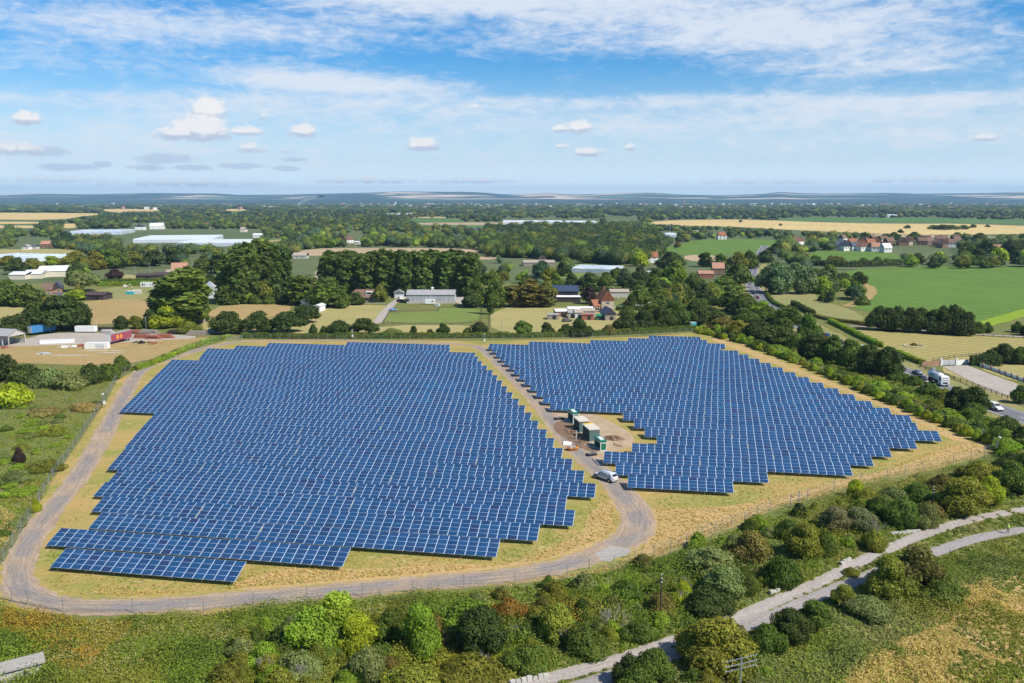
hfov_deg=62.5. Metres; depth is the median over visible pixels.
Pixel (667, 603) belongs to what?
shrub
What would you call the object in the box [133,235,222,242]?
glasshouse
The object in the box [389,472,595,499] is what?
solar table
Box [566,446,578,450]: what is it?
orange tub
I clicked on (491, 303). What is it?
columnar tree
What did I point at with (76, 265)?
broadleaf tree
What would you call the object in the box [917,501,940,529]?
shrub
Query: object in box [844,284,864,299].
broadleaf tree
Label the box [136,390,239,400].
solar table
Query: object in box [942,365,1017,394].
driveway
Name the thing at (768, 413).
solar table
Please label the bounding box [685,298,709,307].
broadleaf tree
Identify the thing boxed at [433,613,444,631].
shrub
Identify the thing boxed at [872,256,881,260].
shrub
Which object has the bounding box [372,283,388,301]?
broadleaf tree
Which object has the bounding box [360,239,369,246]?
broadleaf tree
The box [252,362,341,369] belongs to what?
solar table
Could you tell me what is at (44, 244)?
house
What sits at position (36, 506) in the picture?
shrub
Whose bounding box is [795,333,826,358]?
broadleaf tree
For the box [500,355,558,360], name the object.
solar table
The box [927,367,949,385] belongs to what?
tanker lorry
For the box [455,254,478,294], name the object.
tall tree
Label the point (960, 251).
broadleaf tree
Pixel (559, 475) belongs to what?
solar table
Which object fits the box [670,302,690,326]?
broadleaf tree
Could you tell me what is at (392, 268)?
tall tree
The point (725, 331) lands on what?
shrub
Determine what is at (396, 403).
solar table
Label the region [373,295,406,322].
farm track
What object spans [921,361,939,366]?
brick wall
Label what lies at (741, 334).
shrub
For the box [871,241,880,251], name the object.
village house
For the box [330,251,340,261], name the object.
tall tree
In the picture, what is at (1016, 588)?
dry grass field
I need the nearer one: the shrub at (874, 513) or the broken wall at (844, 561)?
the broken wall at (844, 561)
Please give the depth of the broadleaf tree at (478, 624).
103.48 m
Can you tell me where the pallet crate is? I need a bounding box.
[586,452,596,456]
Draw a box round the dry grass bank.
[597,443,987,554]
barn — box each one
[0,328,25,345]
[206,281,216,297]
[406,287,456,302]
[552,285,578,298]
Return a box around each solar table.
[46,528,229,557]
[50,548,245,584]
[88,512,263,540]
[92,496,204,517]
[94,482,152,498]
[108,457,205,473]
[108,470,164,486]
[118,447,254,463]
[120,403,231,414]
[124,437,299,454]
[129,396,270,408]
[134,428,300,444]
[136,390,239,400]
[142,384,241,393]
[142,419,302,434]
[143,485,354,511]
[148,379,276,388]
[151,412,229,422]
[153,373,278,382]
[155,472,357,496]
[159,369,279,377]
[163,364,223,370]
[168,360,254,366]
[196,503,311,525]
[198,462,392,484]
[199,356,282,363]
[200,352,283,358]
[205,348,311,356]
[220,366,281,372]
[220,539,350,569]
[225,415,382,429]
[228,408,380,421]
[234,346,338,351]
[235,394,342,404]
[239,388,376,399]
[249,453,437,474]
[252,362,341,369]
[256,523,499,559]
[267,343,344,349]
[267,402,379,413]
[274,383,408,394]
[276,378,373,386]
[278,373,341,379]
[279,368,402,376]
[281,359,339,364]
[282,355,367,362]
[295,445,477,464]
[297,436,472,453]
[299,427,425,440]
[305,510,539,543]
[310,352,393,357]
[338,349,419,355]
[338,361,426,367]
[340,365,431,372]
[340,375,436,383]
[340,398,450,408]
[343,345,450,351]
[346,342,449,347]
[349,497,574,528]
[352,483,566,509]
[366,358,481,364]
[372,382,507,391]
[375,393,446,401]
[377,406,531,419]
[378,414,538,428]
[380,422,546,437]
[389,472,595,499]
[393,354,477,360]
[401,372,497,379]
[407,388,512,398]
[419,351,475,356]
[423,432,554,447]
[426,364,486,369]
[430,368,492,374]
[434,463,583,482]
[435,378,502,385]
[445,396,518,404]
[449,402,525,411]
[470,444,562,457]
[476,454,572,469]
[488,344,596,350]
[492,347,574,352]
[496,351,609,358]
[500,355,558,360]
[504,359,624,366]
[509,363,601,371]
[514,368,640,376]
[518,373,649,381]
[524,378,659,388]
[529,342,581,345]
[530,383,633,392]
[536,389,643,398]
[542,395,616,404]
[549,401,625,414]
[559,356,646,363]
[575,350,689,356]
[582,343,635,347]
[590,340,669,346]
[597,347,652,351]
[602,366,728,374]
[603,451,699,465]
[610,354,698,361]
[615,462,768,483]
[617,398,730,409]
[623,411,703,422]
[625,363,718,369]
[626,404,704,413]
[627,474,733,493]
[628,338,706,342]
[632,443,773,459]
[634,418,760,431]
[635,387,742,395]
[637,345,719,350]
[641,372,740,379]
[644,393,793,403]
[644,427,731,438]
[648,359,770,367]
[649,336,700,339]
[650,377,752,385]
[653,348,738,354]
[657,435,747,447]
[660,382,765,392]
[670,342,724,349]
[690,353,748,358]
[699,357,759,362]
[700,456,852,476]
[704,414,830,426]
[705,408,826,418]
[719,365,782,372]
[729,370,795,376]
[731,402,891,414]
[732,430,916,448]
[741,375,809,381]
[742,390,855,400]
[747,439,891,459]
[753,380,823,387]
[761,424,941,443]
[766,386,838,393]
[773,450,873,467]
[793,398,872,406]
[826,412,911,422]
[829,419,917,429]
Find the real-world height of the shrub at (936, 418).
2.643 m
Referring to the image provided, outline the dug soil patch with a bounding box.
[553,420,597,451]
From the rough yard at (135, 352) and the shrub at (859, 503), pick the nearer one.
the shrub at (859, 503)
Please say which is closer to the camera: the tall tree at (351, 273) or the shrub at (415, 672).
the shrub at (415, 672)
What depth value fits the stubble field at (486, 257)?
801.80 m
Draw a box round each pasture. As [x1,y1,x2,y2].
[410,218,461,221]
[425,225,483,227]
[666,239,778,254]
[778,218,1023,223]
[808,250,900,260]
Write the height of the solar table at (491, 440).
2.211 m
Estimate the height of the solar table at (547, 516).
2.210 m
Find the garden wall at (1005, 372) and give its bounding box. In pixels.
[969,358,1023,381]
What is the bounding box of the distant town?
[41,203,1019,209]
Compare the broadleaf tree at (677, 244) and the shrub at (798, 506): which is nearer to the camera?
the shrub at (798, 506)
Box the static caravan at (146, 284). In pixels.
[140,282,154,286]
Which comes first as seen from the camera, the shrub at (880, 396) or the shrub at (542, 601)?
the shrub at (542, 601)
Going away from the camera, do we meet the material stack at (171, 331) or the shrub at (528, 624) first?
the shrub at (528, 624)
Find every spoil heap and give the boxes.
[561,428,577,431]
[604,435,624,440]
[614,442,631,446]
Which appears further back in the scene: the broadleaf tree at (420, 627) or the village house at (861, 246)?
the village house at (861, 246)
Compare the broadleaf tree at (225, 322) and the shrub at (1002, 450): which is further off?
the broadleaf tree at (225, 322)
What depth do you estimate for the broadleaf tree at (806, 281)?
492.66 m
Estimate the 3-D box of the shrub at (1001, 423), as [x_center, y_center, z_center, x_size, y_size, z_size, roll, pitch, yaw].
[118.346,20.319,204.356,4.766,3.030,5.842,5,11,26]
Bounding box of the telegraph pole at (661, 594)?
[660,573,661,610]
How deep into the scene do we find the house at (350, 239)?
1058.16 m
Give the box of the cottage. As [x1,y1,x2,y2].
[648,250,658,262]
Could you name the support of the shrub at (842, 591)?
on the ground at (840, 299)
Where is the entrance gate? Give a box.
[940,358,957,365]
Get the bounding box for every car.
[562,318,572,321]
[593,469,618,482]
[912,369,922,374]
[917,375,928,382]
[990,401,1003,410]
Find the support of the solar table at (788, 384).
on the solar site ground at (130, 425)
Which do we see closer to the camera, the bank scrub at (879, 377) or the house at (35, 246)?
the bank scrub at (879, 377)
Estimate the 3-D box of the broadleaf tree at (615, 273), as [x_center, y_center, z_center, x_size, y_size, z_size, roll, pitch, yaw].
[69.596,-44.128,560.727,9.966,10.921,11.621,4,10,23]
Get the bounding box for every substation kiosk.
[573,416,589,431]
[582,423,600,441]
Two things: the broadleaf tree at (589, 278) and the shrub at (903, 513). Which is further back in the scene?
the broadleaf tree at (589, 278)
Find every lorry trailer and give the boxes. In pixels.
[27,324,55,332]
[105,330,131,341]
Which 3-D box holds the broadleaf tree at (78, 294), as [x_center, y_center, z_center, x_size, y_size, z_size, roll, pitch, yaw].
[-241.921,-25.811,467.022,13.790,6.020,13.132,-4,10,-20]
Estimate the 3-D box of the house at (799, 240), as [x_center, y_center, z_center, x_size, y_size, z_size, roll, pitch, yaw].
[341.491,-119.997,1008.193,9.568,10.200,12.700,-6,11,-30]
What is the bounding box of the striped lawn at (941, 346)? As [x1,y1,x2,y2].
[857,330,1023,360]
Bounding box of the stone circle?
[903,344,924,347]
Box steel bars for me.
[593,459,606,465]
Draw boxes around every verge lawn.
[942,367,1023,406]
[981,365,1023,382]
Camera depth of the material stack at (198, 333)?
347.27 m
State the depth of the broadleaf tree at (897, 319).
354.01 m
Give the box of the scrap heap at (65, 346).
[61,345,76,347]
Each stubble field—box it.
[300,248,478,255]
[419,222,507,224]
[479,255,495,258]
[684,255,715,260]
[870,234,995,237]
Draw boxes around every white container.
[39,339,74,343]
[84,342,109,348]
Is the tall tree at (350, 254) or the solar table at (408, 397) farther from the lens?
the tall tree at (350, 254)
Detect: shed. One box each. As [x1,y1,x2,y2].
[394,289,404,297]
[547,313,558,319]
[553,309,566,316]
[556,295,580,301]
[567,306,592,312]
[567,310,574,317]
[574,309,582,317]
[581,308,595,316]
[581,313,594,319]
[595,314,602,319]
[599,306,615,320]
[608,289,628,296]
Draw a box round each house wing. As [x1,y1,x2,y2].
[588,299,600,311]
[697,270,713,277]
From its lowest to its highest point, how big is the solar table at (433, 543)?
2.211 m
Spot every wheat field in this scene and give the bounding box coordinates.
[0,213,97,219]
[0,222,38,223]
[0,225,34,227]
[62,224,76,227]
[104,209,158,211]
[226,209,245,210]
[652,220,1023,234]
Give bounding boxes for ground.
[0,283,1023,682]
[0,333,993,614]
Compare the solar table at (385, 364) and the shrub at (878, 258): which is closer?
the solar table at (385, 364)
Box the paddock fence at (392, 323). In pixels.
[382,306,481,324]
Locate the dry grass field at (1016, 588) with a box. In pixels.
[846,574,1023,682]
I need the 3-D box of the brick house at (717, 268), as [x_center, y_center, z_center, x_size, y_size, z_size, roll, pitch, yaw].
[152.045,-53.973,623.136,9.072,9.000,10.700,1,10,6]
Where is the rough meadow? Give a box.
[771,291,862,320]
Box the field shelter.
[132,290,141,293]
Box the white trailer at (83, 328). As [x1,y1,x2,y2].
[74,325,97,332]
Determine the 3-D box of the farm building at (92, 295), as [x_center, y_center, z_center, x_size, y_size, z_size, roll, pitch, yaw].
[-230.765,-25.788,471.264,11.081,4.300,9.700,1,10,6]
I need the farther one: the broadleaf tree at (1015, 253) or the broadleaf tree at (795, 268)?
the broadleaf tree at (1015, 253)
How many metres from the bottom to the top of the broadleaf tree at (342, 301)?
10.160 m
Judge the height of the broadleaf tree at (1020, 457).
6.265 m
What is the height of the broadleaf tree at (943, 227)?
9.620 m
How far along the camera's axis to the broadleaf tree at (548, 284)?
461.62 m
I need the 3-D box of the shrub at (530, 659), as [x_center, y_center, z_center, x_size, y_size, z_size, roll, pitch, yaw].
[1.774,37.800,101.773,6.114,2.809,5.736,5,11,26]
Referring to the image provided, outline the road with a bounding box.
[746,246,1023,422]
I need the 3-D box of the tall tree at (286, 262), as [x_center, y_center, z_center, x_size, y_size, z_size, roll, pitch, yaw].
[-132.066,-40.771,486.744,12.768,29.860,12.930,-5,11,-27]
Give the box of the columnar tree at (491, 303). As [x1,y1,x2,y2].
[485,285,496,313]
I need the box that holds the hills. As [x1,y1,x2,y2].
[0,192,1023,203]
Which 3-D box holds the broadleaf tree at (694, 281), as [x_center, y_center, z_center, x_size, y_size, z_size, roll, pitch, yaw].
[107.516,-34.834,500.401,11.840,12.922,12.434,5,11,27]
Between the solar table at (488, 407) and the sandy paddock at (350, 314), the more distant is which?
the sandy paddock at (350, 314)
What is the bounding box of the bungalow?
[352,289,379,301]
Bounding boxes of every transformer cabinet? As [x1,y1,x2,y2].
[568,408,578,422]
[594,435,606,450]
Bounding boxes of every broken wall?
[509,673,548,682]
[769,588,784,594]
[840,557,851,564]
[891,529,920,534]
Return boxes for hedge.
[98,280,153,285]
[100,277,157,281]
[131,334,230,369]
[240,325,697,338]
[579,287,631,291]
[615,304,643,310]
[764,290,787,307]
[790,300,816,313]
[810,259,903,266]
[812,313,874,327]
[827,318,883,346]
[896,349,925,363]
[969,352,1002,366]
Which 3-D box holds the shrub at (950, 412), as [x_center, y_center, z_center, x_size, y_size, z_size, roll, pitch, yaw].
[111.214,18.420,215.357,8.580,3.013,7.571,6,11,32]
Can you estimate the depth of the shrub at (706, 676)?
95.83 m
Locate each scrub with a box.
[0,393,1016,682]
[768,342,1013,432]
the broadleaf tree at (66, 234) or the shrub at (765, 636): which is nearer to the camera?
the shrub at (765, 636)
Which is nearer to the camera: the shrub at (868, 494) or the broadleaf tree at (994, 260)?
the shrub at (868, 494)
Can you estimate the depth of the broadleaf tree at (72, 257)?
655.25 m
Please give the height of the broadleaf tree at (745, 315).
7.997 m
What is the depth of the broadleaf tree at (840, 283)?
506.05 m
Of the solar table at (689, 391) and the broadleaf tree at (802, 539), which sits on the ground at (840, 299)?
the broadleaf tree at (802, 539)
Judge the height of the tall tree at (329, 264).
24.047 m
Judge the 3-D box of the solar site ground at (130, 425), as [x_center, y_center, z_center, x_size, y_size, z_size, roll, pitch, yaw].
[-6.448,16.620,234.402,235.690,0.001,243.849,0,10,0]
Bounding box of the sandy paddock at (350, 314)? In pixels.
[294,305,385,333]
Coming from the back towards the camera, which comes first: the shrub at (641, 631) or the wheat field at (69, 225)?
the wheat field at (69, 225)
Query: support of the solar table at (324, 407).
on the solar site ground at (130, 425)
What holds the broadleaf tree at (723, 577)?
on the ground at (840, 299)
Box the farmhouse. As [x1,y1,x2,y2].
[595,286,614,310]
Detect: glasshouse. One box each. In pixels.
[0,253,65,261]
[70,229,134,234]
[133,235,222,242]
[176,239,252,245]
[503,220,562,223]
[565,221,596,222]
[572,265,623,272]
[664,233,676,236]
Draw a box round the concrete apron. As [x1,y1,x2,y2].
[595,546,630,561]
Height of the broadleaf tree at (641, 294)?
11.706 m
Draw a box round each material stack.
[97,327,112,330]
[100,329,114,333]
[131,330,139,333]
[133,334,149,338]
[139,329,160,333]
[145,335,162,338]
[157,334,174,337]
[166,329,186,333]
[186,331,211,334]
[206,328,220,332]
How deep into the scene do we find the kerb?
229.10 m
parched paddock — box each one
[83,299,148,324]
[208,305,290,316]
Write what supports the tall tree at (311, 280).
on the ground at (840, 299)
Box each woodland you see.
[0,204,1023,213]
[0,224,1023,253]
[3,210,1023,229]
[65,242,1023,271]
[473,220,670,264]
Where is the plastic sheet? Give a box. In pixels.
[563,441,571,444]
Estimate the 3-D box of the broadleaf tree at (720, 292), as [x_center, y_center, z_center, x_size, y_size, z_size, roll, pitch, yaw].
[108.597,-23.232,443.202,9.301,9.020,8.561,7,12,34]
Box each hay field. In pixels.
[0,249,73,254]
[0,306,22,317]
[106,275,135,278]
[202,317,318,333]
[374,325,471,333]
[490,307,636,332]
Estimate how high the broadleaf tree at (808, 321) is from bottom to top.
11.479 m
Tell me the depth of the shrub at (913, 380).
252.78 m
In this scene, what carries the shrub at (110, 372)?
on the ground at (840, 299)
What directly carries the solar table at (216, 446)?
on the solar site ground at (130, 425)
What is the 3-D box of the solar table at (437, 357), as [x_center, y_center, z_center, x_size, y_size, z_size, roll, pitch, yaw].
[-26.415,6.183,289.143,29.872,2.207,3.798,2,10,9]
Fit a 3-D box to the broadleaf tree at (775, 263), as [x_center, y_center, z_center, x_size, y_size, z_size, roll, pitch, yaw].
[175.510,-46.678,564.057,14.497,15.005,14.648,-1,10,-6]
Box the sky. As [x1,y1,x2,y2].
[0,0,1023,194]
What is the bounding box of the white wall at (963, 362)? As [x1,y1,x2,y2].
[957,359,968,364]
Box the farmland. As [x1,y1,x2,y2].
[0,204,1023,282]
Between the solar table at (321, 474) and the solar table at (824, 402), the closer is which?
the solar table at (321, 474)
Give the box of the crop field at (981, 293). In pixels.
[844,266,1023,321]
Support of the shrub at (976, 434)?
on the solar site ground at (130, 425)
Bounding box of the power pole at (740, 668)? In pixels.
[725,653,756,682]
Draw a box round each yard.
[0,333,195,345]
[0,337,207,364]
[456,295,464,304]
[543,411,633,463]
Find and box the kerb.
[745,245,1023,423]
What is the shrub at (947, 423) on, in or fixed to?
on the solar site ground at (130, 425)
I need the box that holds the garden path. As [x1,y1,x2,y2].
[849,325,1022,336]
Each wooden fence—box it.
[790,488,808,507]
[847,324,1023,337]
[920,364,1023,404]
[932,352,982,360]
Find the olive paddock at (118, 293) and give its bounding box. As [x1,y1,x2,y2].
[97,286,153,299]
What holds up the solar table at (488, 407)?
on the solar site ground at (130, 425)
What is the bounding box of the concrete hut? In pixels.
[0,652,44,682]
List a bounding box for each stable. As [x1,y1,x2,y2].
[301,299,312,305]
[313,303,325,311]
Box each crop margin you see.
[843,284,876,306]
[977,309,1023,325]
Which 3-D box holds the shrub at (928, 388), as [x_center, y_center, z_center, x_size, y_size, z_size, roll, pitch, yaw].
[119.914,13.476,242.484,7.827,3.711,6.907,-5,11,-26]
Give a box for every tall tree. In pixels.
[145,267,212,321]
[203,297,211,320]
[210,252,224,272]
[213,254,231,289]
[225,244,238,254]
[225,247,249,303]
[238,241,261,293]
[251,238,259,250]
[256,241,272,298]
[265,241,284,297]
[272,243,279,251]
[279,245,292,292]
[286,275,308,304]
[302,275,317,292]
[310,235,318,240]
[316,256,327,279]
[321,250,333,255]
[321,255,337,277]
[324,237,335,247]
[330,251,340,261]
[332,253,353,292]
[342,249,350,254]
[346,252,355,256]
[346,256,357,293]
[353,255,374,288]
[359,253,369,261]
[368,250,380,286]
[373,248,393,291]
[383,249,398,295]
[396,250,414,295]
[410,250,416,289]
[412,251,432,289]
[427,249,441,255]
[429,250,440,289]
[435,251,453,289]
[447,248,458,254]
[448,255,461,294]
[455,250,465,255]
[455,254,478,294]
[465,252,480,280]
[471,252,482,280]
[506,285,521,307]
[517,279,540,306]
[537,285,554,306]
[696,252,713,266]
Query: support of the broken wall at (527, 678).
on the ground at (840, 299)
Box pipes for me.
[87,350,126,350]
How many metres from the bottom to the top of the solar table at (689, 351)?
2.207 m
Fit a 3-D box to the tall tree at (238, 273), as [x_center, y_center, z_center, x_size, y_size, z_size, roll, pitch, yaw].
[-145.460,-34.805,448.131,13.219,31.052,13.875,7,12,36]
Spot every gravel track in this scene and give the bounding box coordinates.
[0,342,656,615]
[234,340,478,346]
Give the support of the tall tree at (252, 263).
on the ground at (840, 299)
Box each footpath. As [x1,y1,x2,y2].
[521,507,1023,682]
[570,527,1023,682]
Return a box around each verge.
[235,508,612,589]
[741,253,1023,425]
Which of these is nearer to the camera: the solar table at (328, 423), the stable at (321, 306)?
the solar table at (328, 423)
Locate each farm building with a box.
[8,271,31,279]
[26,269,46,278]
[37,266,54,276]
[52,265,70,276]
[85,291,112,299]
[135,273,152,278]
[152,272,170,277]
[240,227,247,231]
[253,233,261,237]
[522,260,554,265]
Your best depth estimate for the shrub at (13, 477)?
166.21 m
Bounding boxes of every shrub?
[0,381,35,408]
[0,472,31,485]
[7,363,40,385]
[12,447,25,463]
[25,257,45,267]
[26,406,65,417]
[26,459,68,472]
[28,367,66,388]
[28,497,42,512]
[37,425,68,436]
[42,294,58,299]
[50,371,88,390]
[69,402,102,412]
[73,284,84,291]
[79,363,105,384]
[98,363,121,380]
[112,355,131,371]
[174,321,202,333]
[207,660,254,682]
[221,294,243,304]
[225,635,254,657]
[235,663,254,682]
[245,640,281,672]
[248,294,261,303]
[249,626,268,649]
[255,653,272,671]
[255,663,287,682]
[256,651,278,673]
[262,295,274,303]
[266,623,303,655]
[274,290,290,303]
[276,649,324,682]
[278,615,294,627]
[292,662,309,675]
[304,639,337,665]
[308,323,317,333]
[318,641,344,663]
[334,669,354,682]
[345,644,386,682]
[373,606,406,644]
[376,661,443,682]
[383,328,402,332]
[384,656,398,670]
[394,653,409,666]
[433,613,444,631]
[438,650,508,682]
[439,597,490,637]
[463,327,469,332]
[492,597,528,622]
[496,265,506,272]
[499,642,551,677]
[516,619,538,638]
[518,273,532,284]
[526,605,542,619]
[529,614,539,624]
[531,595,551,607]
[538,579,570,602]
[557,324,570,335]
[558,625,608,663]
[572,597,594,621]
[574,596,600,620]
[582,576,592,587]
[598,624,619,643]
[599,595,616,613]
[599,603,632,627]
[602,324,614,334]
[610,651,637,682]
[612,575,639,589]
[614,578,644,600]
[615,662,659,682]
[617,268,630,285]
[617,618,661,645]
[618,306,633,314]
[622,294,637,305]
[632,553,652,571]
[645,590,676,613]
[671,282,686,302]
[671,579,692,603]
[680,585,736,618]
[696,669,721,682]
[703,327,710,334]
[713,324,720,331]
[718,542,734,548]
[720,332,727,338]
[721,329,730,336]
[729,333,735,341]
[734,333,748,340]
[735,567,762,597]
[739,336,745,342]
[742,336,756,343]
[742,519,758,530]
[743,517,759,528]
[744,555,758,572]
[747,339,761,347]
[747,622,789,655]
[753,340,771,349]
[756,343,763,350]
[757,554,803,591]
[768,347,777,354]
[772,519,796,538]
[773,344,787,351]
[778,349,800,355]
[779,352,786,358]
[784,351,800,360]
[785,333,804,348]
[788,357,797,362]
[791,503,807,516]
[798,357,805,364]
[802,361,810,367]
[807,357,822,365]
[810,255,820,258]
[810,364,819,371]
[816,367,836,374]
[817,289,835,300]
[817,529,839,558]
[826,364,841,370]
[826,368,832,377]
[830,583,856,601]
[831,370,853,380]
[837,256,845,261]
[838,595,894,624]
[840,375,847,383]
[842,567,860,576]
[844,375,853,385]
[849,500,867,509]
[851,375,871,385]
[853,294,870,305]
[854,489,878,499]
[855,380,864,390]
[860,385,870,393]
[860,529,888,552]
[866,494,891,521]
[868,510,880,522]
[869,381,891,391]
[869,385,880,396]
[870,521,887,530]
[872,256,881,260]
[875,392,884,399]
[875,486,908,502]
[879,495,922,529]
[882,391,892,401]
[885,387,909,394]
[886,370,909,381]
[888,395,897,405]
[896,391,913,401]
[899,397,923,408]
[901,482,934,504]
[902,398,914,408]
[903,374,924,386]
[904,404,914,412]
[913,405,923,416]
[914,382,941,395]
[916,577,969,605]
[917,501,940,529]
[920,399,944,410]
[921,409,931,419]
[922,473,953,491]
[930,413,942,423]
[931,408,963,419]
[934,388,949,398]
[940,418,953,427]
[949,416,969,426]
[952,422,962,431]
[954,460,1001,481]
[957,408,987,420]
[957,424,973,436]
[958,401,987,414]
[968,419,988,433]
[971,428,982,440]
[981,426,1008,439]
[981,432,992,444]
[988,415,1022,430]
[989,419,1008,428]
[990,436,1023,452]
[990,450,1018,468]
[994,441,1010,453]
[996,447,1014,456]
[1001,428,1012,437]
[1001,485,1012,495]
[1009,426,1023,439]
[1013,438,1023,447]
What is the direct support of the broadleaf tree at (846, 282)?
on the ground at (840, 299)
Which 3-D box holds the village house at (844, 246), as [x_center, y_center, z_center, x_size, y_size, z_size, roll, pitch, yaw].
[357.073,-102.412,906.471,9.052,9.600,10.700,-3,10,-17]
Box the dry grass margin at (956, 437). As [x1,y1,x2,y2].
[712,338,969,442]
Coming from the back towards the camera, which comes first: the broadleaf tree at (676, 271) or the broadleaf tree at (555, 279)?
the broadleaf tree at (676, 271)
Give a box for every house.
[22,244,31,249]
[31,245,39,248]
[40,241,52,247]
[41,283,56,294]
[55,280,63,292]
[135,224,145,229]
[149,223,164,228]
[171,262,187,269]
[292,252,308,258]
[346,236,353,242]
[711,262,724,274]
[716,232,726,238]
[793,237,803,244]
[835,241,843,249]
[838,233,847,240]
[838,242,850,250]
[847,238,856,242]
[849,240,857,250]
[855,242,867,250]
[865,238,875,242]
[867,242,870,250]
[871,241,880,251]
[879,243,892,252]
[883,236,894,245]
[896,237,907,245]
[906,236,912,244]
[917,236,926,244]
[925,237,933,244]
[932,238,939,245]
[935,238,948,247]
[947,239,957,246]
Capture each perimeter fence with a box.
[0,335,225,564]
[0,559,589,613]
[243,328,692,340]
[589,442,998,571]
[693,329,995,439]
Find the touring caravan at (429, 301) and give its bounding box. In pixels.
[425,299,434,303]
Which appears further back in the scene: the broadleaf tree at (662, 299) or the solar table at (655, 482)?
the broadleaf tree at (662, 299)
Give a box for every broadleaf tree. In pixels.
[0,255,14,265]
[0,279,19,305]
[0,313,38,331]
[0,354,18,380]
[2,257,31,271]
[11,284,42,306]
[20,301,62,322]
[25,295,92,329]
[38,289,49,298]
[43,256,60,265]
[54,231,73,240]
[58,250,90,265]
[61,290,86,299]
[61,302,92,328]
[62,269,100,287]
[66,261,84,271]
[85,249,109,269]
[102,248,129,267]
[104,269,124,278]
[112,316,128,328]
[124,250,142,266]
[127,315,143,328]
[137,249,165,265]
[141,309,155,327]
[147,305,189,328]
[163,247,188,263]
[193,254,212,272]
[204,274,215,284]
[207,311,243,334]
[213,284,236,304]
[240,292,252,302]
[240,310,274,331]
[256,281,272,298]
[269,311,307,331]
[281,604,342,651]
[294,304,321,320]
[302,276,348,306]
[319,235,325,246]
[320,590,360,633]
[323,320,351,333]
[334,289,350,307]
[334,612,378,656]
[349,292,365,304]
[350,318,379,332]
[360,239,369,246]
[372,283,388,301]
[378,237,384,245]
[401,602,441,663]
[409,325,416,333]
[421,235,428,245]
[435,323,450,332]
[453,604,508,654]
[461,291,478,306]
[463,280,487,306]
[469,321,488,333]
[480,272,501,285]
[481,265,487,273]
[493,281,507,307]
[497,271,509,280]
[513,320,532,333]
[515,271,527,280]
[519,277,528,287]
[532,260,549,276]
[532,262,545,277]
[535,601,575,642]
[540,280,558,295]
[541,267,559,281]
[541,322,555,332]
[549,271,564,284]
[555,262,571,275]
[565,272,580,286]
[569,318,593,336]
[579,271,598,287]
[580,286,595,303]
[598,271,614,287]
[610,267,620,282]
[612,313,639,329]
[621,276,637,289]
[628,285,651,304]
[630,251,648,265]
[631,266,649,280]
[634,309,656,328]
[636,279,644,286]
[636,647,677,682]
[640,302,658,312]
[644,276,655,287]
[647,281,663,299]
[649,268,664,277]
[650,277,672,285]
[651,293,673,305]
[651,305,678,327]
[653,278,670,288]
[654,251,686,268]
[661,288,672,298]
[663,260,687,282]
[664,300,687,308]
[667,276,674,285]
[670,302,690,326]
[671,293,680,300]
[673,241,681,247]
[673,623,696,656]
[675,616,758,677]
[681,283,694,299]
[683,546,735,576]
[684,272,701,291]
[684,302,709,325]
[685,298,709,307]
[689,288,716,305]
[697,282,705,292]
[700,563,746,598]
[703,316,734,329]
[704,277,744,293]
[705,283,720,295]
[706,306,726,319]
[713,291,737,311]
[714,253,727,265]
[716,290,724,305]
[720,263,755,284]
[724,286,735,295]
[724,320,747,335]
[727,251,748,266]
[729,293,757,313]
[729,308,759,323]
[729,529,773,565]
[740,318,769,336]
[743,249,760,268]
[747,300,775,312]
[753,325,795,344]
[754,266,773,291]
[755,305,776,320]
[757,249,774,262]
[765,242,780,252]
[767,265,794,293]
[767,305,802,329]
[768,261,782,266]
[769,607,815,644]
[781,523,822,559]
[787,261,806,284]
[793,266,818,293]
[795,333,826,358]
[796,312,824,336]
[796,598,833,628]
[812,275,832,293]
[813,270,838,289]
[817,334,842,360]
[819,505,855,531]
[820,264,837,276]
[823,290,833,301]
[831,276,843,290]
[832,338,860,366]
[835,272,853,283]
[841,278,850,290]
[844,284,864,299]
[846,281,866,297]
[846,479,863,496]
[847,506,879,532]
[851,271,868,284]
[853,344,880,373]
[859,232,869,238]
[863,552,920,600]
[864,305,888,329]
[873,345,906,375]
[876,307,896,330]
[888,305,909,330]
[890,232,900,239]
[896,544,950,585]
[901,307,918,331]
[902,254,919,266]
[906,232,920,236]
[912,307,928,331]
[914,253,926,263]
[923,309,943,333]
[926,259,941,267]
[929,305,953,334]
[930,476,995,516]
[933,224,952,229]
[933,251,944,264]
[942,386,965,409]
[947,304,967,335]
[949,225,961,228]
[952,311,977,335]
[953,250,971,259]
[953,255,971,268]
[957,241,975,252]
[959,225,971,228]
[959,386,992,409]
[970,233,987,239]
[971,247,988,257]
[971,256,991,267]
[975,239,997,255]
[976,321,986,333]
[981,474,1006,505]
[984,322,993,332]
[984,349,998,355]
[987,257,1001,267]
[989,247,1009,261]
[989,459,1023,492]
[992,343,1015,362]
[997,257,1005,266]
[1000,239,1023,255]
[1009,249,1020,259]
[1009,256,1023,264]
[1009,384,1023,403]
[1011,321,1022,332]
[1011,346,1023,364]
[1015,452,1023,467]
[1018,325,1023,334]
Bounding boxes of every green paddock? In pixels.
[384,308,480,323]
[560,273,584,277]
[574,262,613,264]
[614,303,622,310]

